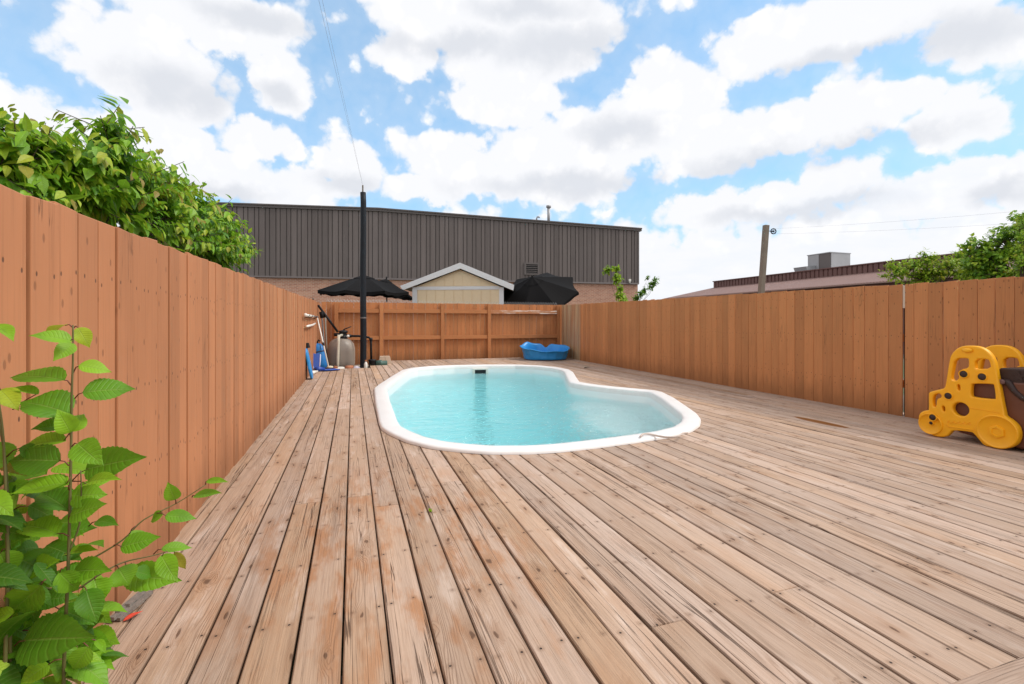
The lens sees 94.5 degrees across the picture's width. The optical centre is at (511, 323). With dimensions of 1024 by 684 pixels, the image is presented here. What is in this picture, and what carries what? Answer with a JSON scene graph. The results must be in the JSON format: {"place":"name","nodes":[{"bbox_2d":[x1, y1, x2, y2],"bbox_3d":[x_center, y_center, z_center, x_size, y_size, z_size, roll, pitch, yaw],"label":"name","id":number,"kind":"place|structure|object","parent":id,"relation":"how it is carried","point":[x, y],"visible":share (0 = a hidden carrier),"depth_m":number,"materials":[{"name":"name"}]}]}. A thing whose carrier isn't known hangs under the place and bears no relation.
{"place":"outdoors","nodes":[
{"label":"outdoors","id":0,"kind":"place"},
{"bbox_2d":[161,202,641,349],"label":"warehouse","id":1,"kind":"structure","parent":0,"point":[308,251],"depth_m":25.50,"materials":[{"name":"metal"}]},
{"bbox_2d":[546,205,550,220],"bbox_3d":[2.161,-6.344,27.951,0.289,1.242,0.282,0,0,-19],"label":"roof flue","id":2,"kind":"object","parent":1,"relation":"on","point":[548,207],"visible":0.9,"depth_m":27.88,"materials":[{"name":"grey metal"}]},
{"bbox_2d":[400,263,513,332],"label":"garden shed","id":3,"kind":"structure","parent":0,"point":[458,282],"depth_m":15.99,"materials":[{"name":"beige wood"}]},
{"bbox_2d":[0,0,1023,300],"label":"sky","id":4,"kind":"structure","parent":0,"point":[699,126],"materials":[{"name":"blue"}]},
{"bbox_2d":[389,373,674,445],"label":"pool water","id":5,"kind":"structure","parent":0,"point":[497,409],"depth_m":6.38,"materials":[{"name":"teal liquid"}]},
{"bbox_2d":[290,350,943,683],"bbox_3d":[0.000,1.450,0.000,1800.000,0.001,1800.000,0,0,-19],"label":"ground","id":6,"kind":"structure","parent":0,"point":[377,546],"depth_m":2.50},
{"bbox_2d":[0,94,261,273],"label":"cherry tree","id":7,"kind":"object","parent":6,"relation":"on","point":[106,176],"visible":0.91,"depth_m":3.16,"materials":[{"name":"green plant"}]},
{"bbox_2d":[0,184,320,678],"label":"wooden fence","id":8,"kind":"object","parent":6,"relation":"on","point":[206,359],"visible":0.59,"depth_m":1.97,"materials":[{"name":"wood"}]},
{"bbox_2d":[304,313,318,318],"bbox_3d":[-4.033,-0.133,9.563,0.087,0.072,3.100,0,0,-19],"label":"stored pole","id":9,"kind":"object","parent":8,"relation":"attached to","point":[306,315],"visible":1,"depth_m":8.76,"materials":[{"name":"white plastic"}]},
{"bbox_2d":[294,366,392,683],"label":"deck framing","id":10,"kind":"object","parent":6,"relation":"on","point":[345,544],"depth_m":2.53,"materials":[{"name":"grey wood"}]},
{"bbox_2d":[66,357,1023,683],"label":"wooden deck","id":11,"kind":"structure","parent":10,"relation":"on","point":[746,537],"depth_m":2.13,"materials":[{"name":"brown wood"}]},
{"bbox_2d":[0,324,226,683],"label":"cherry sapling","id":12,"kind":"object","parent":11,"relation":"on","point":[67,641],"visible":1,"depth_m":1.06,"materials":[{"name":"green plant"}]},
{"bbox_2d":[108,590,152,623],"bbox_3d":[-1.398,1.036,1.752,0.063,0.035,0.200,0,0,-3],"label":"bark scrap","id":13,"kind":"object","parent":11,"relation":"on","point":[134,602],"visible":0.86,"depth_m":1.73,"materials":[{"name":"beige wood"}]},
{"bbox_2d":[123,611,141,620],"bbox_3d":[-1.349,1.042,1.687,0.027,0.008,0.060,0,0,34],"label":"red petal","id":14,"kind":"object","parent":11,"relation":"on","point":[131,615],"visible":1,"depth_m":1.68,"materials":[{"name":"red plant"}]},
{"bbox_2d":[305,343,312,378],"bbox_3d":[-3.804,0.705,8.871,0.147,0.677,0.337,0,0,-19],"label":"kickboard","id":15,"kind":"object","parent":11,"relation":"on","point":[309,362],"visible":0.88,"depth_m":8.76,"materials":[{"name":"blue plastic"}]},
{"bbox_2d":[313,353,320,371],"bbox_3d":[-4.275,0.909,10.290,0.220,0.498,0.268,0,0,-19],"label":"swim fin","id":16,"kind":"object","parent":11,"relation":"on","point":[317,360],"visible":0.56,"depth_m":10.35,"materials":[{"name":"blue plastic"}]},
{"bbox_2d":[312,298,332,368],"bbox_3d":[-4.548,0.220,11.258,1.068,1.656,0.149,0,0,42],"label":"skimmer pole","id":17,"kind":"object","parent":11,"relation":"on","point":[329,367],"visible":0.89,"depth_m":11.13,"materials":[{"name":"white plastic"}]},
{"bbox_2d":[314,367,339,370],"bbox_3d":[-4.043,0.990,10.361,0.224,0.107,0.535,0,0,43],"label":"swim fin","id":18,"kind":"object","parent":11,"relation":"on","point":[320,368],"visible":0.98,"depth_m":10.26,"materials":[{"name":"blue plastic"}]},
{"bbox_2d":[379,356,390,362],"bbox_3d":[-3.340,0.951,12.434,0.328,0.196,0.238,0,0,-19],"label":"concrete block","id":19,"kind":"object","parent":11,"relation":"on","point":[385,358],"depth_m":12.35,"materials":[{"name":"beige concrete"}]},
{"bbox_2d":[322,302,561,364],"bbox_3d":[-1.763,0.284,13.867,7.097,1.732,0.133,0,0,-19],"label":"wooden fence","id":20,"kind":"object","parent":11,"relation":"on","point":[422,331],"visible":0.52,"depth_m":13.85,"materials":[{"name":"wood"}]},
{"bbox_2d":[374,364,700,454],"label":"swimming pool","id":21,"kind":"structure","parent":11,"relation":"in","point":[680,416],"depth_m":5.80,"materials":[{"name":"white plastic"}]},
{"bbox_2d":[639,432,687,437],"bbox_3d":[1.380,1.003,4.235,0.522,0.034,0.155,0,0,-13],"label":"rope","id":22,"kind":"object","parent":21,"relation":"on","point":[656,435],"visible":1,"depth_m":4.22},
{"bbox_2d":[520,342,569,359],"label":"paddling pool","id":23,"kind":"structure","parent":11,"relation":"on","point":[533,351],"depth_m":13.41,"materials":[{"name":"blue plastic"}]},
{"bbox_2d":[951,656,1023,683],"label":"wooden step","id":24,"kind":"object","parent":11,"relation":"on","point":[1011,672],"depth_m":1.21,"materials":[{"name":"brown wood"}]},
{"bbox_2d":[318,276,408,364],"bbox_3d":[-4.876,-0.115,15.619,2.772,3.130,2.774,0,0,-19],"label":"parasol","id":25,"kind":"object","parent":6,"relation":"on","point":[374,286],"visible":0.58,"depth_m":14.81,"materials":[{"name":"black fabric"}]},
{"bbox_2d":[376,276,411,360],"bbox_3d":[-4.839,-0.157,17.897,2.060,3.214,2.071,0,0,-4],"label":"parasol","id":26,"kind":"object","parent":6,"relation":"on","point":[408,297],"visible":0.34,"depth_m":17.71,"materials":[{"name":"black fabric"}]},
{"bbox_2d":[328,299,556,347],"bbox_3d":[-1.835,0.470,14.078,6.948,2.254,0.070,0,0,-19],"label":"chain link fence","id":27,"kind":"object","parent":6,"relation":"on","point":[436,301],"visible":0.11,"depth_m":13.92,"materials":[{"name":"metal"}]},
{"bbox_2d":[504,273,578,304],"bbox_3d":[0.898,-0.280,17.566,3.083,3.459,2.592,0,0,41],"label":"parasol","id":28,"kind":"object","parent":6,"relation":"on","point":[547,289],"visible":0.69,"depth_m":16.95,"materials":[{"name":"black fabric"}]},
{"bbox_2d":[602,264,628,301],"bbox_3d":[3.315,-0.210,15.002,0.886,3.321,0.435,0,0,-2],"label":"slender sapling","id":29,"kind":"object","parent":6,"relation":"on","point":[616,278],"visible":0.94,"depth_m":14.97,"materials":[{"name":"green plant"}]},
{"bbox_2d":[631,276,659,300],"bbox_3d":[4.109,-0.015,14.517,0.905,2.930,0.386,0,0,-7],"label":"slender sapling","id":30,"kind":"object","parent":6,"relation":"on","point":[642,292],"visible":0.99,"depth_m":14.47,"materials":[{"name":"green plant"}]},
{"bbox_2d":[758,225,776,292],"bbox_3d":[4.513,-0.154,8.500,0.468,3.214,0.095,0,0,0],"label":"clothesline post","id":31,"kind":"object","parent":6,"relation":"on","point":[763,259],"visible":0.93,"depth_m":8.46,"materials":[{"name":"grey wood"}]},
{"bbox_2d":[787,223,1011,233],"bbox_3d":[6.819,-1.517,7.140,5.050,0.173,0.002,0,0,33],"label":"clothesline","id":32,"kind":"object","parent":31,"relation":"attached to","point":[903,229],"visible":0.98,"depth_m":7.52,"materials":[{"name":"grey metal"}]},
{"bbox_2d":[562,276,1023,418],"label":"wooden fence","id":33,"kind":"object","parent":6,"relation":"on","point":[840,346],"visible":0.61,"depth_m":6.32,"materials":[{"name":"wood"}]},
{"bbox_2d":[876,247,973,284],"bbox_3d":[9.045,-0.102,10.356,1.814,3.106,0.783,0,0,24],"label":"feathery tree","id":34,"kind":"object","parent":6,"relation":"on","point":[919,275],"visible":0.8,"depth_m":10.29,"materials":[{"name":"green plant"}]},
{"bbox_2d":[956,210,1023,279],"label":"leafy tree","id":35,"kind":"object","parent":6,"relation":"on","point":[986,260],"visible":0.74,"depth_m":8.17,"materials":[{"name":"green plant"}]},
{"bbox_2d":[1005,211,1023,276],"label":"climbing vine","id":36,"kind":"object","parent":6,"relation":"on","point":[1019,266],"visible":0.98,"depth_m":6.31,"materials":[{"name":"green plant"}]},
{"bbox_2d":[664,248,1020,356],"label":"industrial building","id":37,"kind":"structure","parent":0,"point":[858,275],"depth_m":29.30,"materials":[{"name":"brown metal"}]},
{"bbox_2d":[794,252,850,271],"bbox_3d":[21.945,-4.094,33.553,2.900,1.587,2.069,0,0,-19],"label":"rooftop air unit","id":38,"kind":"object","parent":37,"relation":"on","point":[826,260],"visible":0.53,"depth_m":32.92,"materials":[{"name":"grey metal"}]},
{"bbox_2d":[918,345,1023,448],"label":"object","id":39,"kind":"object","parent":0,"point":[985,407],"visible":1,"depth_m":4.09,"materials":[{"name":"yellow plastic"}]},
{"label":"gravel corner","id":40,"kind":"structure","parent":0,"visible":0},
{"bbox_2d":[316,339,326,367],"bbox_3d":[-4.566,0.741,11.227,0.378,0.722,0.255,0,0,4],"label":"float bag","id":41,"kind":"object","parent":40,"relation":"on","point":[319,348],"visible":0.46,"depth_m":11.16,"materials":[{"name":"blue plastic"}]},
{"bbox_2d":[321,318,324,344],"bbox_3d":[-4.811,0.416,12.097,0.041,1.351,0.649,0,0,-30],"label":"leaning rod","id":42,"kind":"object","parent":40,"relation":"on","point":[323,331],"visible":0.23,"depth_m":12.16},
{"bbox_2d":[324,317,326,354],"bbox_3d":[-4.753,0.442,12.117,0.042,1.303,0.643,0,0,-26],"label":"leaning rod","id":43,"kind":"object","parent":40,"relation":"on","point":[325,334],"visible":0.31,"depth_m":12.16,"materials":[{"name":"grey metal"}]},
{"bbox_2d":[318,305,372,367],"bbox_3d":[-4.121,0.342,11.737,1.112,1.598,0.806,0,0,27],"label":"sand filter","id":44,"kind":"object","parent":40,"relation":"on","point":[341,350],"visible":0.86,"depth_m":11.66,"materials":[{"name":"black plastic"}]},
{"bbox_2d":[360,185,366,367],"bbox_3d":[-3.644,-0.935,11.600,0.158,4.870,0.156,0,0,-19],"label":"utility pole","id":45,"kind":"object","parent":40,"relation":"on","point":[363,336],"visible":0.88,"depth_m":11.54,"materials":[{"name":"black metal"}]},
{"bbox_2d":[319,3,362,184],"bbox_3d":[-1.611,-2.967,3.682,0.002,0.788,16.309,0,0,-14],"label":"overhead wire","id":46,"kind":"object","parent":45,"relation":"attached to","point":[336,74],"visible":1,"depth_m":5.81,"materials":[{"name":"black metal"}]},
{"bbox_2d":[322,0,359,170],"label":"overhead wire","id":47,"kind":"object","parent":45,"relation":"attached to","point":[338,74],"visible":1,"depth_m":5.79,"materials":[{"name":"black metal"}]},
{"bbox_2d":[368,359,387,367],"bbox_3d":[-3.352,1.018,11.836,0.465,0.245,0.203,0,0,-19],"label":"pool pump","id":48,"kind":"object","parent":40,"relation":"on","point":[372,362],"visible":0.71,"depth_m":11.78,"materials":[{"name":"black plastic"}]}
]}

